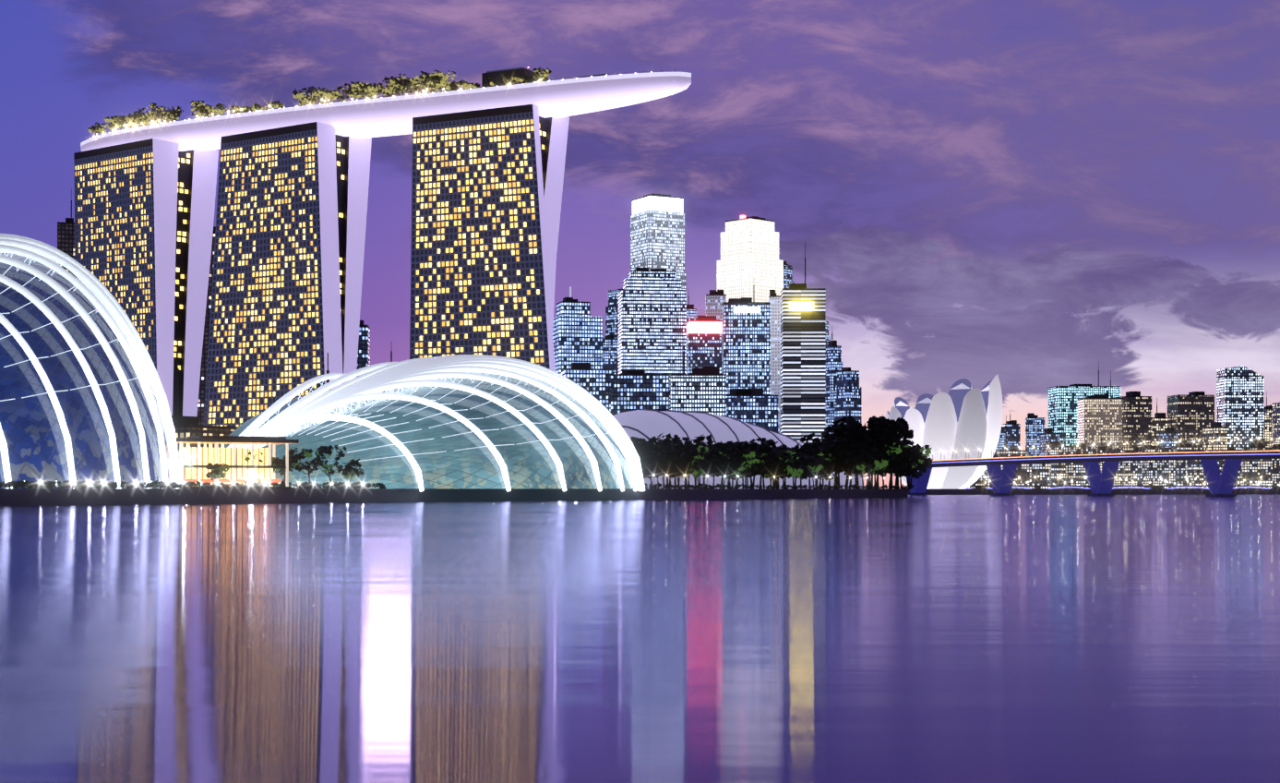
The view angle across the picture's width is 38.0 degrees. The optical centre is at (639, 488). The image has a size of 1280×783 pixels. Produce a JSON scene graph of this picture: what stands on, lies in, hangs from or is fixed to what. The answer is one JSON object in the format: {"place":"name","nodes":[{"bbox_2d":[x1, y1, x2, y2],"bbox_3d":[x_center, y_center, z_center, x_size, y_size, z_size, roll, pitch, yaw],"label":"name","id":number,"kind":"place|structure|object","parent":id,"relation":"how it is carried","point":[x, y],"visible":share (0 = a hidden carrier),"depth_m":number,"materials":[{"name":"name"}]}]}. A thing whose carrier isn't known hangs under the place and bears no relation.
{"place":"outdoors","nodes":[
{"label":"outdoors","id":0,"kind":"place"},
{"bbox_2d":[0,251,149,401],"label":"horizontal glazing bars","id":1,"kind":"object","parent":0,"point":[105,305],"depth_m":415.56,"materials":[{"name":"white metal"}]},
{"bbox_2d":[0,493,1279,782],"bbox_3d":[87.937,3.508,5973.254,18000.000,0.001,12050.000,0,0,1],"label":"water","id":2,"kind":"structure","parent":0,"point":[1126,638],"depth_m":42.81,"materials":[{"name":"liquid"}]},
{"bbox_2d":[907,437,1279,496],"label":"bridge","id":3,"kind":"structure","parent":2,"relation":"in","point":[1218,483],"depth_m":925.41,"materials":[{"name":"blue concrete"}]},
{"bbox_2d":[0,488,1279,505],"bbox_3d":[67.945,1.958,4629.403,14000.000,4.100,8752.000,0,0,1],"label":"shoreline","id":4,"kind":"structure","parent":0,"point":[32,496],"depth_m":524.41,"materials":[{"name":"grey"}]},
{"bbox_2d":[57,200,75,276],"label":"building","id":5,"kind":"structure","parent":4,"relation":"on","point":[65,237],"depth_m":1642.16,"materials":[{"name":"grey"}]},
{"bbox_2d":[0,252,172,488],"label":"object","id":6,"kind":"structure","parent":4,"relation":"on","point":[33,436],"depth_m":414.93,"materials":[{"name":"blue glass"}]},
{"bbox_2d":[0,233,179,488],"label":"ribs","id":7,"kind":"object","parent":4,"relation":"on","point":[93,290],"depth_m":424.83,"materials":[{"name":"white metal"}]},
{"bbox_2d":[73,138,218,416],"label":"hotel tower","id":8,"kind":"structure","parent":4,"relation":"on","point":[144,214],"depth_m":1059.40,"materials":[{"name":"blue"}]},
{"bbox_2d":[80,71,691,151],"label":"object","id":9,"kind":"structure","parent":8,"relation":"on","point":[376,117],"depth_m":981.69,"materials":[{"name":"white metal"}]},
{"bbox_2d":[87,66,551,133],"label":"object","id":10,"kind":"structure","parent":9,"relation":"on","point":[432,81],"depth_m":1007.53,"materials":[{"name":"plant"}]},
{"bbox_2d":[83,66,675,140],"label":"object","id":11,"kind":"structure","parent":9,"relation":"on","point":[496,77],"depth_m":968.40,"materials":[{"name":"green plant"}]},
{"bbox_2d":[93,71,651,136],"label":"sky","id":12,"kind":"structure","parent":11,"relation":"attached to","point":[283,107],"depth_m":1017.93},
{"bbox_2d":[161,338,239,465],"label":"podium","id":13,"kind":"object","parent":4,"relation":"on","point":[185,426],"visible":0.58,"depth_m":928.87,"materials":[{"name":"grey"}]},
{"bbox_2d":[197,226,215,425],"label":"building","id":14,"kind":"structure","parent":4,"relation":"on","point":[202,385],"depth_m":1490.46,"materials":[{"name":"grey"}]},
{"bbox_2d":[175,435,299,488],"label":"pavilion","id":15,"kind":"structure","parent":4,"relation":"on","point":[194,461],"depth_m":465.99,"materials":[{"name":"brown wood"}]},
{"bbox_2d":[203,121,371,426],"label":"hotel tower","id":16,"kind":"structure","parent":4,"relation":"on","point":[289,249],"depth_m":1014.40,"materials":[{"name":"blue"}]},
{"bbox_2d":[326,352,329,382],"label":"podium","id":17,"kind":"object","parent":4,"relation":"on","point":[328,372],"visible":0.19,"depth_m":906.24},
{"bbox_2d":[356,320,369,376],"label":"building","id":18,"kind":"structure","parent":4,"relation":"on","point":[363,357],"depth_m":1490.30,"materials":[{"name":"grey glass"}]},
{"bbox_2d":[205,444,646,483],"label":"shore trees","id":19,"kind":"object","parent":4,"relation":"on","point":[349,472],"visible":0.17,"depth_m":494.57,"materials":[{"name":"green plant"}]},
{"bbox_2d":[218,371,640,488],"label":"greenhouse dome","id":20,"kind":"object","parent":4,"relation":"on","point":[529,464],"visible":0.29,"depth_m":523.32,"materials":[{"name":"teal glass"}]},
{"bbox_2d":[253,370,617,461],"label":"flower dome struts","id":21,"kind":"object","parent":20,"relation":"attached to","point":[295,428],"visible":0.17,"depth_m":513.68,"materials":[{"name":"white metal"}]},
{"bbox_2d":[227,354,645,490],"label":"dome ribs","id":22,"kind":"object","parent":20,"relation":"attached to","point":[373,381],"visible":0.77,"depth_m":535.82,"materials":[{"name":"white metal"}]},
{"bbox_2d":[7,474,868,488],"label":"shore lamps","id":23,"kind":"object","parent":4,"relation":"on","point":[104,482],"visible":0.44,"depth_m":469.01,"materials":[{"name":"grey"}]},
{"bbox_2d":[0,482,906,488],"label":"promenade","id":24,"kind":"structure","parent":4,"relation":"on","point":[649,486],"depth_m":464.53,"materials":[{"name":"grey concrete"}]},
{"bbox_2d":[0,479,914,489],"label":"embankment shrubs","id":25,"kind":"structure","parent":4,"relation":"on","point":[26,484],"depth_m":460.55,"materials":[{"name":"green plant"}]},
{"bbox_2d":[409,104,569,374],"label":"hotel tower","id":26,"kind":"structure","parent":4,"relation":"on","point":[486,191],"depth_m":963.89,"materials":[{"name":"blue"}]},
{"bbox_2d":[552,286,602,374],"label":"building","id":27,"kind":"structure","parent":4,"relation":"on","point":[577,332],"depth_m":1684.54,"materials":[{"name":"blue"}]},
{"bbox_2d":[561,346,612,412],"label":"building","id":28,"kind":"structure","parent":4,"relation":"on","point":[595,382],"depth_m":1485.92,"materials":[{"name":"blue"}]},
{"bbox_2d":[602,334,618,373],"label":"building","id":29,"kind":"structure","parent":4,"relation":"on","point":[610,351],"depth_m":2488.66,"materials":[{"name":"blue glass"}]},
{"bbox_2d":[605,287,622,337],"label":"building","id":30,"kind":"structure","parent":4,"relation":"on","point":[612,317],"depth_m":2689.18,"materials":[{"name":"blue"}]},
{"bbox_2d":[610,369,669,415],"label":"building","id":31,"kind":"structure","parent":4,"relation":"on","point":[632,389],"depth_m":1484.09,"materials":[{"name":"blue glass"}]},
{"bbox_2d":[618,267,686,409],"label":"building","id":32,"kind":"structure","parent":4,"relation":"on","point":[651,320],"depth_m":1979.86,"materials":[{"name":"blue"}]},
{"bbox_2d":[630,192,686,289],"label":"skyscraper","id":33,"kind":"structure","parent":4,"relation":"on","point":[657,231],"depth_m":2279.95,"materials":[{"name":"grey glass"}]},
{"bbox_2d":[686,295,696,322],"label":"building","id":34,"kind":"structure","parent":4,"relation":"on","point":[691,312],"depth_m":2588.01,"materials":[{"name":"grey glass"}]},
{"bbox_2d":[670,350,726,416],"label":"building","id":35,"kind":"structure","parent":4,"relation":"on","point":[700,388],"depth_m":1483.40,"materials":[{"name":"grey glass"}]},
{"bbox_2d":[686,315,722,373],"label":"building","id":36,"kind":"structure","parent":4,"relation":"on","point":[704,340],"depth_m":1980.77,"materials":[{"name":"grey glass"}]},
{"bbox_2d":[705,289,726,320],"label":"building","id":37,"kind":"structure","parent":4,"relation":"on","point":[715,300],"depth_m":2086.90,"materials":[{"name":"grey"}]},
{"bbox_2d":[613,408,862,488],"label":"convention center","id":38,"kind":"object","parent":4,"relation":"on","point":[649,423],"depth_m":902.31,"materials":[{"name":"white"}]},
{"bbox_2d":[722,285,770,394],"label":"building","id":39,"kind":"structure","parent":4,"relation":"on","point":[746,342],"depth_m":1780.57,"materials":[{"name":"blue"}]},
{"bbox_2d":[716,215,783,301],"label":"skyscraper","id":40,"kind":"structure","parent":4,"relation":"on","point":[749,255],"depth_m":2178.20,"materials":[{"name":"grey"}]},
{"bbox_2d":[726,387,777,432],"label":"building","id":41,"kind":"structure","parent":4,"relation":"on","point":[754,405],"depth_m":1582.66,"materials":[{"name":"blue"}]},
{"bbox_2d":[768,289,780,432],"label":"building","id":42,"kind":"structure","parent":4,"relation":"on","point":[774,299],"depth_m":1988.96,"materials":[{"name":"grey"}]},
{"bbox_2d":[629,415,933,489],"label":"park trees","id":43,"kind":"object","parent":4,"relation":"on","point":[878,447],"visible":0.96,"depth_m":758.87,"materials":[{"name":"green plant"}]},
{"bbox_2d":[783,261,794,287],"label":"building","id":44,"kind":"structure","parent":4,"relation":"on","point":[787,274],"depth_m":2787.20,"materials":[{"name":"blue"}]},
{"bbox_2d":[780,241,825,443],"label":"building","id":45,"kind":"structure","parent":4,"relation":"on","point":[803,360],"depth_m":1681.89,"materials":[{"name":"grey"}]},
{"bbox_2d":[825,320,830,346],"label":"building","id":46,"kind":"structure","parent":4,"relation":"on","point":[828,339],"depth_m":2589.57,"materials":[{"name":"blue"}]},
{"bbox_2d":[825,332,843,434],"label":"building","id":47,"kind":"structure","parent":4,"relation":"on","point":[834,364],"depth_m":2384.92,"materials":[{"name":"blue glass"}]},
{"bbox_2d":[834,367,861,476],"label":"building","id":48,"kind":"structure","parent":4,"relation":"on","point":[848,396],"depth_m":2287.12,"materials":[{"name":"blue glass"}]},
{"bbox_2d":[885,374,1003,488],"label":"lotus-shaped museum","id":49,"kind":"structure","parent":4,"relation":"on","point":[961,416],"depth_m":1294.76,"materials":[{"name":"white concrete"}]},
{"bbox_2d":[966,476,1279,488],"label":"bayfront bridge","id":50,"kind":"structure","parent":4,"relation":"on","point":[1139,485],"depth_m":1933.45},
{"bbox_2d":[984,476,1261,484],"bbox_3d":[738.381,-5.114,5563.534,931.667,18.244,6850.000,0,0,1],"label":"shoreline lights","id":51,"kind":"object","parent":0,"point":[1138,478],"depth_m":2171.46,"materials":[{"name":"grey"}]},
{"bbox_2d":[968,467,992,488],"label":"building","id":52,"kind":"structure","parent":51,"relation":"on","point":[982,479],"depth_m":2315.32,"materials":[{"name":"grey"}]},
{"bbox_2d":[993,426,1004,458],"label":"building","id":53,"kind":"structure","parent":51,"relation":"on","point":[1000,446],"depth_m":2589.56,"materials":[{"name":"blue glass"}]},
{"bbox_2d":[1002,414,1020,450],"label":"building","id":54,"kind":"structure","parent":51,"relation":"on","point":[1013,433],"depth_m":2646.29,"materials":[{"name":"blue"}]},
{"bbox_2d":[996,415,1028,488],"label":"building","id":55,"kind":"structure","parent":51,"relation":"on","point":[1012,452],"depth_m":2275.99,"materials":[{"name":"grey"}]},
{"bbox_2d":[1025,412,1045,455],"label":"building","id":56,"kind":"structure","parent":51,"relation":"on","point":[1034,426],"depth_m":2748.24,"materials":[{"name":"blue glass"}]},
{"bbox_2d":[1020,463,1051,488],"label":"building","id":57,"kind":"structure","parent":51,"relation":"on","point":[1040,472],"depth_m":2191.96,"materials":[{"name":"grey"}]},
{"bbox_2d":[1040,412,1059,455],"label":"building","id":58,"kind":"structure","parent":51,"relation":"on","point":[1047,436],"depth_m":2428.27,"materials":[{"name":"blue"}]},
{"bbox_2d":[1044,435,1067,488],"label":"building","id":59,"kind":"structure","parent":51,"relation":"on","point":[1058,469],"depth_m":2347.11,"materials":[{"name":"grey"}]},
{"bbox_2d":[1067,442,1097,488],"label":"building","id":60,"kind":"structure","parent":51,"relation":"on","point":[1077,473],"depth_m":2296.25,"materials":[{"name":"grey"}]},
{"bbox_2d":[1048,369,1120,446],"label":"building","id":61,"kind":"structure","parent":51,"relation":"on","point":[1063,403],"depth_m":2663.09,"materials":[{"name":"teal"}]},
{"bbox_2d":[1077,370,1122,448],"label":"building","id":62,"kind":"structure","parent":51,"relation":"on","point":[1098,414],"depth_m":2470.08,"materials":[{"name":"grey"}]},
{"bbox_2d":[1097,432,1122,488],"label":"building","id":63,"kind":"structure","parent":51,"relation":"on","point":[1106,448],"depth_m":2370.53,"materials":[{"name":"grey"}]},
{"bbox_2d":[1112,391,1151,450],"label":"building","id":64,"kind":"structure","parent":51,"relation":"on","point":[1136,406],"depth_m":2469.94,"materials":[{"name":"brown"}]},
{"bbox_2d":[1122,420,1144,488],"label":"building","id":65,"kind":"structure","parent":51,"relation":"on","point":[1131,470],"depth_m":2366.76,"materials":[{"name":"grey"}]},
{"bbox_2d":[1141,444,1176,488],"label":"building","id":66,"kind":"structure","parent":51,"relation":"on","point":[1153,472],"depth_m":2332.83,"materials":[{"name":"grey"}]},
{"bbox_2d":[1151,397,1167,445],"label":"building","id":67,"kind":"structure","parent":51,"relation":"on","point":[1159,422],"depth_m":2508.09,"materials":[{"name":"brown"}]},
{"bbox_2d":[1157,415,1180,447],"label":"building","id":68,"kind":"structure","parent":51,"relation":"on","point":[1169,436],"depth_m":2382.15,"materials":[{"name":"grey glass"}]},
{"bbox_2d":[1169,427,1202,488],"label":"building","id":69,"kind":"structure","parent":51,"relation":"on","point":[1181,466],"depth_m":2346.34,"materials":[{"name":"grey"}]},
{"bbox_2d":[1167,391,1214,446],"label":"building","id":70,"kind":"structure","parent":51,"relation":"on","point":[1192,412],"depth_m":2468.51,"materials":[{"name":"brown"}]},
{"bbox_2d":[1186,422,1222,488],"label":"building","id":71,"kind":"structure","parent":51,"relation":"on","point":[1194,469],"depth_m":2247.84,"materials":[{"name":"grey"}]},
{"bbox_2d":[1202,406,1227,466],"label":"building","id":72,"kind":"structure","parent":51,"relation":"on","point":[1219,432],"depth_m":2282.56,"materials":[{"name":"grey glass"}]},
{"bbox_2d":[1227,439,1241,488],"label":"building","id":73,"kind":"structure","parent":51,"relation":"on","point":[1238,478],"depth_m":2359.72,"materials":[{"name":"grey"}]},
{"bbox_2d":[1216,365,1263,452],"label":"building","id":74,"kind":"structure","parent":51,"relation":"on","point":[1239,397],"depth_m":2566.83,"materials":[{"name":"grey glass"}]},
{"bbox_2d":[1241,420,1272,488],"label":"building","id":75,"kind":"structure","parent":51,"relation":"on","point":[1253,471],"depth_m":2212.07,"materials":[{"name":"grey"}]},
{"bbox_2d":[1263,391,1272,446],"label":"building","id":76,"kind":"structure","parent":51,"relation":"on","point":[1267,423],"depth_m":2654.55,"materials":[{"name":"grey"}]},
{"bbox_2d":[1272,402,1279,448],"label":"building","id":77,"kind":"structure","parent":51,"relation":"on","point":[1275,423],"depth_m":2596.59,"materials":[{"name":"grey glass"}]},
{"bbox_2d":[1272,443,1279,484],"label":"building","id":78,"kind":"structure","parent":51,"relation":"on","point":[1276,471],"depth_m":2377.69,"materials":[{"name":"grey"}]}
]}

